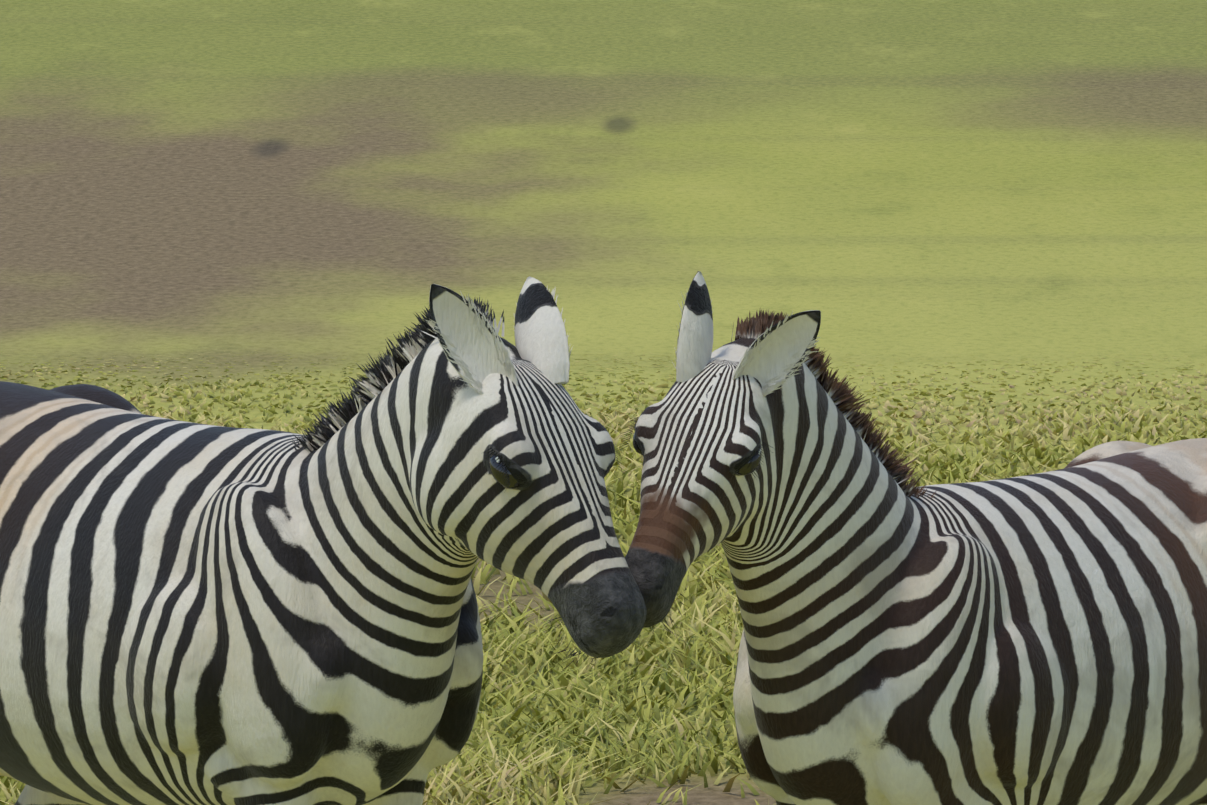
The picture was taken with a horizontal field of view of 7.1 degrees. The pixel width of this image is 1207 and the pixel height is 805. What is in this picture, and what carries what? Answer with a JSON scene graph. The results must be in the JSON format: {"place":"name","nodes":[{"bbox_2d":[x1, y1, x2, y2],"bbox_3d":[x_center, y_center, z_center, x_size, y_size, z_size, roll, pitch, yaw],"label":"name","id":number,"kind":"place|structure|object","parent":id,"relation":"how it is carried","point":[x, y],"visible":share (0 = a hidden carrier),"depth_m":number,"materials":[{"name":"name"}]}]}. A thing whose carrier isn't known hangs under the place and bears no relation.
{"place":"outdoors","nodes":[
{"label":"outdoors","id":0,"kind":"place"},
{"bbox_2d":[0,0,1206,804],"bbox_3d":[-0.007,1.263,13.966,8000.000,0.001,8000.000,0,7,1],"label":"ground","id":1,"kind":"structure","parent":0,"point":[960,184],"depth_m":29.51,"materials":[{"name":"green plant"}]},
{"bbox_2d":[0,276,646,804],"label":"zebra","id":2,"kind":"object","parent":1,"relation":"on","point":[196,614],"visible":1,"depth_m":14.19,"materials":[{"name":"multicoloured"}]},
{"bbox_2d":[617,271,1206,804],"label":"zebra","id":3,"kind":"object","parent":1,"relation":"on","point":[1035,639],"visible":1,"depth_m":14.24,"materials":[{"name":"multicoloured"}]},
{"bbox_2d":[0,342,1206,804],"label":"grass","id":4,"kind":"structure","parent":0,"point":[534,776],"depth_m":20.09,"materials":[{"name":"green plant"}]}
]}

